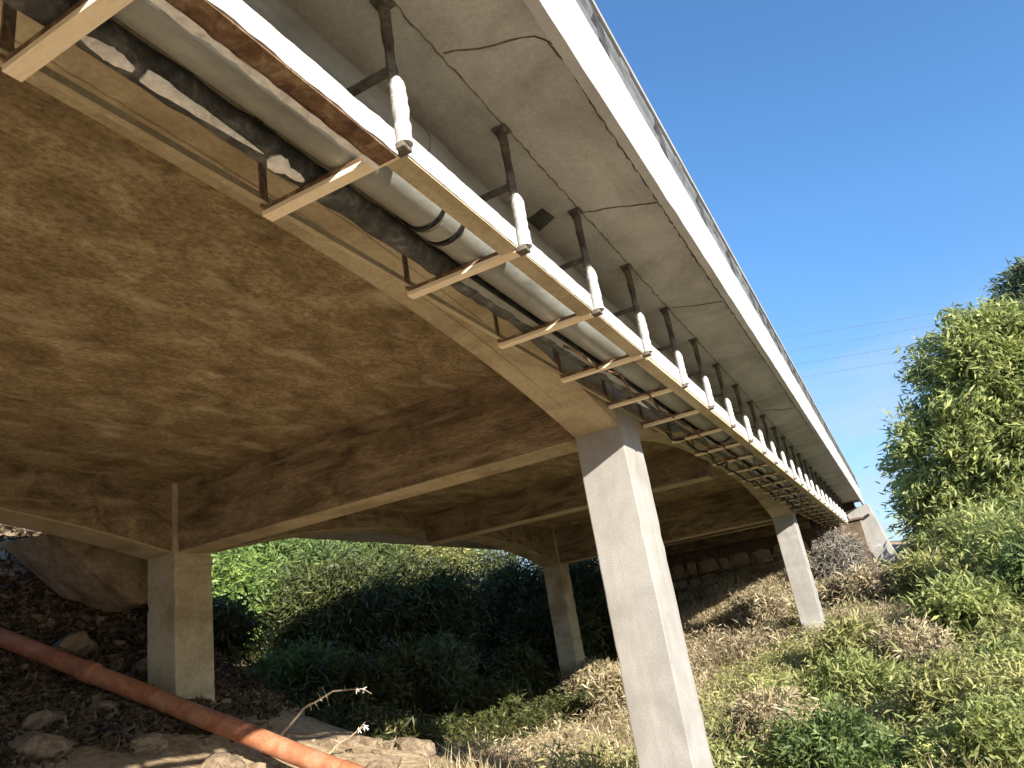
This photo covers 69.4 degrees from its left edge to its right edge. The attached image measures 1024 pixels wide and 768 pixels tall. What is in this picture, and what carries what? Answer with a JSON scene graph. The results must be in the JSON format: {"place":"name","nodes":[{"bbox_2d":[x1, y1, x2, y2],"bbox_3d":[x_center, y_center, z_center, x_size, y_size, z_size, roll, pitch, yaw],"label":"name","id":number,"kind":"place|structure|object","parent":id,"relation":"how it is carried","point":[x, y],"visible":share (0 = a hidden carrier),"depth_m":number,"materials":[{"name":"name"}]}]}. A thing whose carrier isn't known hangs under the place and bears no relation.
{"place":"outdoors","nodes":[
{"label":"outdoors","id":0,"kind":"place"},
{"bbox_2d":[0,530,969,767],"bbox_3d":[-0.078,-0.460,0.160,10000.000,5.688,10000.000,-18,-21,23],"label":"ground","id":1,"kind":"structure","parent":0,"point":[186,751],"depth_m":9.21,"materials":[{"name":"soil"}]},
{"bbox_2d":[11,730,73,760],"bbox_3d":[-4.335,3.363,6.793,0.388,0.293,0.557,-15,-36,18],"label":"rock","id":2,"kind":"object","parent":1,"relation":"on","point":[38,744],"visible":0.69,"depth_m":6.67,"materials":[{"name":"stone"}]},
{"bbox_2d":[20,709,67,729],"bbox_3d":[-4.865,3.536,7.660,0.472,0.268,0.523,-17,-30,-25],"label":"rock","id":3,"kind":"object","parent":1,"relation":"on","point":[34,720],"visible":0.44,"depth_m":7.52,"materials":[{"name":"grey stone"}]},
{"bbox_2d":[0,534,147,612],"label":"rock","id":4,"kind":"structure","parent":1,"relation":"on","point":[101,578],"depth_m":9.84,"materials":[{"name":"stone"}]},
{"bbox_2d":[51,631,97,657],"bbox_3d":[-5.604,3.384,9.433,0.552,0.372,0.673,-12,-29,-28],"label":"rock","id":5,"kind":"object","parent":1,"relation":"on","point":[80,644],"visible":0.57,"depth_m":9.30,"materials":[{"name":"beige stone"}]},
{"bbox_2d":[88,700,119,709],"bbox_3d":[-4.607,3.719,8.383,0.380,0.235,0.398,11,-33,-26],"label":"rock","id":6,"kind":"object","parent":1,"relation":"on","point":[100,703],"visible":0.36,"depth_m":8.28,"materials":[{"name":"stone"}]},
{"bbox_2d":[133,656,147,673],"bbox_3d":[-4.667,3.679,9.605,0.646,0.344,0.575,-16,-1,-20],"label":"rock","id":7,"kind":"object","parent":1,"relation":"on","point":[141,665],"visible":0.16,"depth_m":9.38,"materials":[{"name":"stone"}]},
{"bbox_2d":[0,524,292,767],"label":"leaf litter","id":8,"kind":"object","parent":1,"relation":"on","point":[126,721],"visible":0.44,"depth_m":9.19,"materials":[{"name":"brown plant"}]},
{"bbox_2d":[126,732,167,754],"bbox_3d":[-3.697,3.659,7.430,0.451,0.221,0.408,1,-37,-31],"label":"rock","id":9,"kind":"object","parent":1,"relation":"on","point":[153,743],"visible":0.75,"depth_m":7.36,"materials":[{"name":"stone"}]},
{"bbox_2d":[0,627,363,767],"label":"drain pipe","id":10,"kind":"object","parent":1,"relation":"on","point":[245,733],"visible":1,"depth_m":8.12,"materials":[{"name":"orange plastic"}]},
{"bbox_2d":[200,752,246,767],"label":"rock","id":11,"kind":"object","parent":1,"relation":"on","point":[222,760],"visible":1,"depth_m":7.36,"materials":[{"name":"beige stone"}]},
{"bbox_2d":[211,551,284,626],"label":"bank shrub","id":12,"kind":"object","parent":1,"relation":"on","point":[218,566],"visible":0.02,"depth_m":16.40,"materials":[{"name":"green plant"}]},
{"bbox_2d":[212,580,285,671],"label":"bank shrub","id":13,"kind":"object","parent":1,"relation":"on","point":[234,625],"visible":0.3,"depth_m":12.71,"materials":[{"name":"green plant"}]},
{"bbox_2d":[211,540,304,664],"bbox_3d":[-7.429,5.333,17.841,4.926,4.882,5.410,-7,-19,-7],"label":"bank shrub","id":14,"kind":"object","parent":1,"relation":"on","point":[240,579],"visible":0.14,"depth_m":18.45,"materials":[{"name":"green plant"}]},
{"bbox_2d":[236,538,339,614],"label":"bank shrub","id":15,"kind":"object","parent":1,"relation":"on","point":[265,548],"visible":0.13,"depth_m":23.64,"materials":[{"name":"green plant"}]},
{"bbox_2d":[242,634,366,697],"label":"bank shrub","id":16,"kind":"object","parent":1,"relation":"on","point":[290,663],"visible":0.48,"depth_m":14.49,"materials":[{"name":"green plant"}]},
{"bbox_2d":[0,532,623,767],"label":"rubble","id":17,"kind":"object","parent":1,"relation":"on","point":[206,740],"visible":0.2,"depth_m":9.32,"materials":[{"name":"beige stone"}]},
{"bbox_2d":[279,687,371,735],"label":"dry twig","id":18,"kind":"object","parent":1,"relation":"on","point":[301,711],"visible":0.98,"depth_m":8.63,"materials":[{"name":"beige wood"}]},
{"bbox_2d":[236,538,423,655],"bbox_3d":[-5.577,6.143,21.282,5.614,5.702,5.656,-18,-21,23],"label":"bank shrub","id":19,"kind":"object","parent":1,"relation":"on","point":[324,546],"visible":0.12,"depth_m":20.85,"materials":[{"name":"green plant"}]},
{"bbox_2d":[241,540,445,664],"bbox_3d":[-4.470,6.267,19.150,5.584,4.973,4.822,-8,-19,-3],"label":"bank shrub","id":20,"kind":"object","parent":1,"relation":"on","point":[327,613],"visible":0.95,"depth_m":18.78,"materials":[{"name":"green plant"}]},
{"bbox_2d":[327,722,368,753],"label":"dry twig","id":21,"kind":"object","parent":1,"relation":"on","point":[340,741],"visible":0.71,"depth_m":8.60,"materials":[{"name":"beige wood"}]},
{"bbox_2d":[292,638,416,719],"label":"bank shrub","id":22,"kind":"object","parent":1,"relation":"on","point":[377,680],"visible":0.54,"depth_m":13.18,"materials":[{"name":"green plant"}]},
{"bbox_2d":[312,540,437,579],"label":"bank shrub","id":23,"kind":"object","parent":1,"relation":"on","point":[371,545],"visible":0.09,"depth_m":27.22,"materials":[{"name":"green plant"}]},
{"bbox_2d":[238,602,511,699],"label":"bank grass","id":24,"kind":"structure","parent":1,"relation":"on","point":[258,651],"depth_m":20.08,"materials":[{"name":"green plant"}]},
{"bbox_2d":[364,754,401,767],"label":"rock","id":25,"kind":"object","parent":1,"relation":"on","point":[387,761],"visible":1,"depth_m":8.34,"materials":[{"name":"beige stone"}]},
{"bbox_2d":[354,630,473,723],"bbox_3d":[-2.268,6.457,15.741,2.940,2.286,2.808,1,-22,-29],"label":"bank shrub","id":26,"kind":"object","parent":1,"relation":"on","point":[429,683],"visible":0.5,"depth_m":15.25,"materials":[{"name":"green plant"}]},
{"bbox_2d":[396,736,435,756],"bbox_3d":[-1.334,5.015,10.138,0.536,0.312,0.597,13,-11,-30],"label":"rock","id":27,"kind":"object","parent":1,"relation":"on","point":[410,743],"visible":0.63,"depth_m":10.04,"materials":[{"name":"beige stone"}]},
{"bbox_2d":[0,0,863,767],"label":"road bridge","id":28,"kind":"structure","parent":1,"relation":"on","point":[198,368],"depth_m":6.37,"materials":[{"name":"concrete"}]},
{"bbox_2d":[0,0,133,81],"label":"pipe hanger","id":29,"kind":"object","parent":28,"relation":"hanging from","point":[66,30],"visible":1,"depth_m":2.17,"materials":[{"name":"metal"}]},
{"bbox_2d":[150,0,397,169],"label":"edge angle","id":30,"kind":"object","parent":29,"relation":"attached to","point":[251,43],"visible":1,"depth_m":2.40,"materials":[{"name":"metal"}]},
{"bbox_2d":[255,0,412,221],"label":"pipe hanger","id":31,"kind":"object","parent":28,"relation":"hanging from","point":[325,184],"visible":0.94,"depth_m":3.02,"materials":[{"name":"metal"}]},
{"bbox_2d":[386,138,643,356],"bbox_3d":[0.243,-0.607,4.302,0.102,0.126,3.130,-18,-21,23],"label":"edge angle","id":32,"kind":"object","parent":31,"relation":"attached to","point":[425,172],"visible":0.87,"depth_m":3.64,"materials":[{"name":"metal"}]},
{"bbox_2d":[397,123,531,298],"bbox_3d":[-0.288,-0.934,4.035,0.758,0.763,0.087,-18,-21,23],"label":"pipe hanger","id":33,"kind":"object","parent":28,"relation":"hanging from","point":[489,261],"visible":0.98,"depth_m":3.91,"materials":[{"name":"metal"}]},
{"bbox_2d":[493,207,604,348],"bbox_3d":[0.194,-0.701,4.939,0.759,0.763,0.087,-18,-21,23],"label":"pipe hanger","id":34,"kind":"object","parent":28,"relation":"hanging from","point":[571,319],"visible":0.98,"depth_m":4.81,"materials":[{"name":"metal"}]},
{"bbox_2d":[555,263,652,382],"bbox_3d":[0.671,-0.473,5.824,0.759,0.763,0.087,-18,-21,23],"label":"pipe hanger","id":35,"kind":"object","parent":28,"relation":"hanging from","point":[643,334],"visible":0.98,"depth_m":5.70,"materials":[{"name":"metal"}]},
{"bbox_2d":[602,307,688,408],"bbox_3d":[1.162,-0.233,6.751,0.758,0.763,0.087,-18,-19,22],"label":"pipe hanger","id":36,"kind":"object","parent":28,"relation":"hanging from","point":[677,355],"visible":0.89,"depth_m":6.64,"materials":[{"name":"metal"}]},
{"bbox_2d":[638,338,714,427],"bbox_3d":[1.639,-0.008,7.630,0.759,0.763,0.087,-18,-22,24],"label":"pipe hanger","id":37,"kind":"object","parent":28,"relation":"hanging from","point":[707,391],"visible":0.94,"depth_m":7.51,"materials":[{"name":"metal"}]},
{"bbox_2d":[667,363,736,443],"bbox_3d":[2.131,0.228,8.552,0.758,0.763,0.087,-19,-20,25],"label":"pipe hanger","id":38,"kind":"object","parent":28,"relation":"hanging from","point":[729,409],"visible":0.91,"depth_m":8.42,"materials":[{"name":"metal"}]},
{"bbox_2d":[576,0,858,487],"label":"guard rail","id":39,"kind":"object","parent":28,"relation":"on","point":[598,25],"visible":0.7,"depth_m":5.77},
{"bbox_2d":[691,384,753,456],"bbox_3d":[2.626,0.466,9.469,0.758,0.763,0.087,-19,-21,24],"label":"pipe hanger","id":40,"kind":"object","parent":28,"relation":"hanging from","point":[745,419],"visible":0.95,"depth_m":9.34,"materials":[{"name":"metal"}]},
{"bbox_2d":[636,345,748,444],"bbox_3d":[1.943,0.201,7.476,0.102,0.182,4.150,-18,-21,23],"label":"edge angle","id":41,"kind":"object","parent":40,"relation":"attached to","point":[660,367],"visible":0.77,"depth_m":6.83,"materials":[{"name":"metal"}]},
{"bbox_2d":[708,400,766,465],"bbox_3d":[3.096,0.694,10.354,0.758,0.763,0.087,-18,-21,22],"label":"pipe hanger","id":42,"kind":"object","parent":28,"relation":"hanging from","point":[759,434],"visible":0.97,"depth_m":10.22,"materials":[{"name":"metal"}]},
{"bbox_2d":[724,414,778,474],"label":"pipe hanger","id":43,"kind":"object","parent":28,"relation":"hanging from","point":[772,447],"visible":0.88,"depth_m":11.12,"materials":[{"name":"metal"}]},
{"bbox_2d":[738,426,788,481],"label":"pipe hanger","id":44,"kind":"object","parent":28,"relation":"hanging from","point":[782,455],"visible":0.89,"depth_m":12.05,"materials":[{"name":"metal"}]},
{"bbox_2d":[0,47,823,525],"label":"ledger angle","id":45,"kind":"object","parent":44,"relation":"attached to","point":[48,75],"visible":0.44,"depth_m":3.08,"materials":[{"name":"metal"}]},
{"bbox_2d":[2,0,834,524],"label":"wrapped pipe","id":46,"kind":"object","parent":44,"relation":"on","point":[156,74],"visible":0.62,"depth_m":2.83,"materials":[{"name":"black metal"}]},
{"bbox_2d":[460,277,832,523],"bbox_3d":[5.165,2.028,14.190,0.055,0.006,23.550,-18,-21,23],"label":"cover strip","id":47,"kind":"object","parent":46,"relation":"attached to","point":[495,299],"visible":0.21,"depth_m":5.04,"materials":[{"name":"grey metal"}]},
{"bbox_2d":[742,436,807,492],"bbox_3d":[4.363,1.363,11.988,0.102,0.182,6.250,-18,-21,23],"label":"edge angle","id":48,"kind":"object","parent":44,"relation":"attached to","point":[754,447],"visible":0.62,"depth_m":10.99,"materials":[{"name":"metal"}]},
{"bbox_2d":[744,451,838,523],"bbox_3d":[6.686,2.661,16.511,0.112,0.116,16.124,-18,-21,23],"label":"loose cable","id":49,"kind":"object","parent":44,"relation":"hanging from","point":[745,454],"visible":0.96,"depth_m":13.09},
{"bbox_2d":[750,436,796,488],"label":"pipe hanger","id":50,"kind":"object","parent":28,"relation":"hanging from","point":[792,467],"visible":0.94,"depth_m":12.93,"materials":[{"name":"metal"}]},
{"bbox_2d":[760,445,804,493],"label":"pipe hanger","id":51,"kind":"object","parent":28,"relation":"hanging from","point":[797,469],"visible":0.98,"depth_m":13.82,"materials":[{"name":"metal"}]},
{"bbox_2d":[769,453,810,498],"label":"pipe hanger","id":52,"kind":"object","parent":28,"relation":"hanging from","point":[805,477],"visible":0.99,"depth_m":14.73,"materials":[{"name":"metal"}]},
{"bbox_2d":[777,461,815,502],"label":"pipe hanger","id":53,"kind":"object","parent":28,"relation":"hanging from","point":[810,481],"visible":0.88,"depth_m":15.63,"materials":[{"name":"metal"}]},
{"bbox_2d":[785,466,821,506],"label":"pipe hanger","id":54,"kind":"object","parent":28,"relation":"hanging from","point":[816,487],"visible":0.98,"depth_m":16.54,"materials":[{"name":"metal"}]},
{"bbox_2d":[791,472,825,510],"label":"pipe hanger","id":55,"kind":"object","parent":28,"relation":"hanging from","point":[820,490],"visible":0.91,"depth_m":17.45,"materials":[{"name":"metal"}]},
{"bbox_2d":[802,481,833,515],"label":"pipe hanger","id":56,"kind":"object","parent":28,"relation":"hanging from","point":[830,500],"visible":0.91,"depth_m":19.23,"materials":[{"name":"metal"}]},
{"bbox_2d":[563,345,835,525],"bbox_3d":[5.380,2.160,14.385,0.118,0.139,21.843,-18,-21,23],"label":"loose cable","id":57,"kind":"object","parent":56,"relation":"hanging from","point":[627,386],"visible":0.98,"depth_m":7.16,"materials":[{"name":"rubber"}]},
{"bbox_2d":[666,432,829,527],"bbox_3d":[5.961,2.583,15.872,0.122,0.141,18.723,-18,-21,23],"label":"loose cable","id":58,"kind":"object","parent":56,"relation":"hanging from","point":[713,457],"visible":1,"depth_m":10.84,"materials":[{"name":"black rubber"}]},
{"bbox_2d":[806,486,836,518],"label":"pipe hanger","id":59,"kind":"object","parent":28,"relation":"hanging from","point":[833,503],"visible":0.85,"depth_m":20.14,"materials":[{"name":"metal"}]},
{"bbox_2d":[113,0,840,524],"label":"service pipe","id":60,"kind":"object","parent":59,"relation":"on","point":[399,196],"visible":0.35,"depth_m":3.26,"materials":[{"name":"white metal"}]},
{"bbox_2d":[804,488,847,524],"bbox_3d":[8.387,3.294,19.491,0.102,0.182,11.110,-18,-21,23],"label":"edge angle","id":61,"kind":"object","parent":59,"relation":"attached to","point":[810,494],"visible":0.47,"depth_m":17.43,"materials":[{"name":"metal"}]},
{"bbox_2d":[817,493,842,523],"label":"pipe hanger","id":62,"kind":"object","parent":28,"relation":"hanging from","point":[841,514],"visible":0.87,"depth_m":21.93,"materials":[{"name":"metal"}]},
{"bbox_2d":[242,0,825,499],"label":"service pipe","id":63,"kind":"object","parent":62,"relation":"on","point":[294,28],"visible":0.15,"depth_m":3.34,"materials":[{"name":"white metal"}]},
{"bbox_2d":[381,625,490,686],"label":"bank shrub","id":64,"kind":"object","parent":1,"relation":"on","point":[449,646],"visible":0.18,"depth_m":17.75,"materials":[{"name":"green plant"}]},
{"bbox_2d":[384,544,489,591],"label":"bank shrub","id":65,"kind":"object","parent":1,"relation":"on","point":[452,553],"visible":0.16,"depth_m":28.00,"materials":[{"name":"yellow plant"}]},
{"bbox_2d":[368,544,512,658],"bbox_3d":[-2.364,6.846,21.275,4.792,4.795,4.689,2,-22,-30],"label":"bank shrub","id":66,"kind":"object","parent":1,"relation":"on","point":[448,610],"visible":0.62,"depth_m":20.84,"materials":[{"name":"green plant"}]},
{"bbox_2d":[238,582,689,751],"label":"shade weeds","id":67,"kind":"object","parent":1,"relation":"on","point":[402,722],"visible":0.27,"depth_m":12.85,"materials":[{"name":"green plant"}]},
{"bbox_2d":[426,669,533,733],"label":"bank shrub","id":68,"kind":"object","parent":1,"relation":"on","point":[475,696],"visible":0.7,"depth_m":14.73,"materials":[{"name":"green plant"}]},
{"bbox_2d":[442,548,587,643],"bbox_3d":[-0.202,6.548,24.417,5.486,4.713,5.048,-18,-21,23],"label":"bank shrub","id":69,"kind":"object","parent":1,"relation":"on","point":[520,582],"visible":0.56,"depth_m":23.74,"materials":[{"name":"green plant"}]},
{"bbox_2d":[471,635,562,703],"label":"bank shrub","id":70,"kind":"object","parent":1,"relation":"on","point":[525,667],"visible":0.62,"depth_m":17.98,"materials":[{"name":"green plant"}]},
{"bbox_2d":[490,588,610,672],"bbox_3d":[0.956,7.212,21.121,3.911,2.851,3.431,-18,-21,23],"label":"bank shrub","id":71,"kind":"object","parent":1,"relation":"on","point":[533,625],"visible":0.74,"depth_m":20.74,"materials":[{"name":"green plant"}]},
{"bbox_2d":[523,558,603,602],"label":"bank shrub","id":72,"kind":"object","parent":1,"relation":"on","point":[580,572],"visible":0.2,"depth_m":27.00,"materials":[{"name":"green plant"}]},
{"bbox_2d":[554,652,617,705],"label":"dry bush","id":73,"kind":"object","parent":1,"relation":"on","point":[574,678],"visible":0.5,"depth_m":17.41,"materials":[{"name":"beige plant"}]},
{"bbox_2d":[575,593,614,651],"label":"bank shrub","id":74,"kind":"object","parent":1,"relation":"on","point":[601,605],"visible":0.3,"depth_m":21.64,"materials":[{"name":"green plant"}]},
{"bbox_2d":[573,661,627,717],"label":"dry bush","id":75,"kind":"object","parent":1,"relation":"on","point":[608,686],"visible":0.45,"depth_m":14.63,"materials":[{"name":"beige plant"}]},
{"bbox_2d":[362,560,1019,767],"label":"dry grass","id":76,"kind":"structure","parent":1,"relation":"on","point":[480,763],"depth_m":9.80,"materials":[{"name":"beige plant"}]},
{"bbox_2d":[590,502,874,587],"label":"abutment wall","id":77,"kind":"structure","parent":1,"relation":"on","point":[693,568],"depth_m":25.89,"materials":[{"name":"stone"}]},
{"bbox_2d":[722,584,797,630],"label":"dry bush","id":78,"kind":"object","parent":1,"relation":"on","point":[751,604],"visible":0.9,"depth_m":19.04,"materials":[{"name":"brown plant"}]},
{"bbox_2d":[517,575,1007,767],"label":"yellow weeds","id":79,"kind":"object","parent":1,"relation":"on","point":[562,758],"visible":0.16,"depth_m":10.13,"materials":[{"name":"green plant"}]},
{"bbox_2d":[718,678,821,758],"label":"dry bush","id":80,"kind":"object","parent":1,"relation":"on","point":[753,710],"visible":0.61,"depth_m":8.67,"materials":[{"name":"beige plant"}]},
{"bbox_2d":[675,557,922,677],"bbox_3d":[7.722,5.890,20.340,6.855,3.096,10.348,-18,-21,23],"label":"withered weeds","id":81,"kind":"object","parent":1,"relation":"on","point":[747,570],"visible":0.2,"depth_m":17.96,"materials":[{"name":"brown plant"}]},
{"bbox_2d":[620,598,1023,767],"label":"green weeds","id":82,"kind":"object","parent":1,"relation":"on","point":[726,761],"visible":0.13,"depth_m":8.64,"materials":[{"name":"green plant"}]},
{"bbox_2d":[740,675,917,767],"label":"green bush","id":83,"kind":"object","parent":1,"relation":"on","point":[844,738],"visible":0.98,"depth_m":6.99,"materials":[{"name":"green plant"}]},
{"bbox_2d":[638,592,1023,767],"bbox_3d":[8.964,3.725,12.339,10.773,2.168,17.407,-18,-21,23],"label":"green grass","id":84,"kind":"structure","parent":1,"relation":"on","point":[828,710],"depth_m":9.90,"materials":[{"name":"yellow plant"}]},
{"bbox_2d":[804,520,878,583],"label":"dry bush","id":85,"kind":"object","parent":1,"relation":"on","point":[829,554],"visible":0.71,"depth_m":21.77,"materials":[{"name":"grey plant"}]},
{"bbox_2d":[770,625,920,707],"bbox_3d":[5.056,4.397,10.913,2.330,1.572,2.015,-18,-21,23],"label":"green bush","id":86,"kind":"object","parent":1,"relation":"on","point":[855,674],"visible":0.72,"depth_m":10.62,"materials":[{"name":"green plant"}]},
{"bbox_2d":[805,600,894,664],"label":"yellow bush","id":87,"kind":"object","parent":1,"relation":"on","point":[845,633],"visible":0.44,"depth_m":13.03,"materials":[{"name":"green plant"}]},
{"bbox_2d":[814,556,902,609],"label":"dry bush","id":88,"kind":"object","parent":1,"relation":"on","point":[861,583],"visible":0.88,"depth_m":18.45,"materials":[{"name":"brown plant"}]},
{"bbox_2d":[845,504,900,566],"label":"wing wall","id":89,"kind":"structure","parent":1,"relation":"on","point":[871,527],"depth_m":24.35,"materials":[{"name":"concrete"}]},
{"bbox_2d":[849,609,969,670],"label":"dry bush","id":90,"kind":"object","parent":1,"relation":"on","point":[920,641],"visible":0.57,"depth_m":11.46,"materials":[{"name":"beige plant"}]},
{"bbox_2d":[877,539,974,601],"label":"bush","id":91,"kind":"object","parent":1,"relation":"on","point":[910,567],"visible":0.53,"depth_m":17.60,"materials":[{"name":"green plant"}]},
{"bbox_2d":[863,290,1023,559],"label":"willow tree","id":92,"kind":"object","parent":1,"relation":"on","point":[969,413],"visible":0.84,"depth_m":25.78,"materials":[{"name":"green plant"}]},
{"bbox_2d":[878,631,1023,735],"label":"yellow bush","id":93,"kind":"object","parent":1,"relation":"on","point":[924,687],"visible":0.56,"depth_m":8.18,"materials":[{"name":"green plant"}]},
{"bbox_2d":[889,560,1023,650],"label":"green bush","id":94,"kind":"object","parent":1,"relation":"on","point":[953,597],"visible":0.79,"depth_m":12.95,"materials":[{"name":"green plant"}]},
{"bbox_2d":[890,674,1023,767],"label":"green bush","id":95,"kind":"object","parent":1,"relation":"on","point":[983,720],"visible":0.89,"depth_m":6.51,"materials":[{"name":"green plant"}]},
{"bbox_2d":[911,489,1023,577],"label":"green bush","id":96,"kind":"object","parent":1,"relation":"on","point":[942,535],"visible":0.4,"depth_m":21.10,"materials":[{"name":"green plant"}]},
{"bbox_2d":[936,646,1023,719],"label":"yellow bush","id":97,"kind":"object","parent":1,"relation":"on","point":[1014,681],"visible":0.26,"depth_m":7.65,"materials":[{"name":"green plant"}]},
{"bbox_2d":[942,500,1023,574],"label":"green bush","id":98,"kind":"object","parent":1,"relation":"on","point":[1014,509],"visible":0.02,"depth_m":18.65,"materials":[{"name":"green plant"}]},
{"bbox_2d":[946,494,1023,604],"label":"green bush","id":99,"kind":"object","parent":1,"relation":"on","point":[993,533],"visible":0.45,"depth_m":15.49,"materials":[{"name":"green plant"}]},
{"bbox_2d":[951,596,1023,653],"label":"yellow bush","id":100,"kind":"object","parent":1,"relation":"on","point":[1013,621],"visible":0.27,"depth_m":10.06,"materials":[{"name":"green plant"}]},
{"bbox_2d":[963,618,1023,675],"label":"green bush","id":101,"kind":"object","parent":1,"relation":"on","point":[1013,641],"visible":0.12,"depth_m":8.84,"materials":[{"name":"green plant"}]},
{"bbox_2d":[971,510,1023,607],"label":"green bush","id":102,"kind":"object","parent":1,"relation":"on","point":[1010,562],"visible":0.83,"depth_m":13.17,"materials":[{"name":"green plant"}]},
{"bbox_2d":[980,255,1023,310],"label":"dark tree","id":103,"kind":"object","parent":1,"relation":"on","point":[1012,284],"visible":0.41,"depth_m":34.61,"materials":[{"name":"green plant"}]},
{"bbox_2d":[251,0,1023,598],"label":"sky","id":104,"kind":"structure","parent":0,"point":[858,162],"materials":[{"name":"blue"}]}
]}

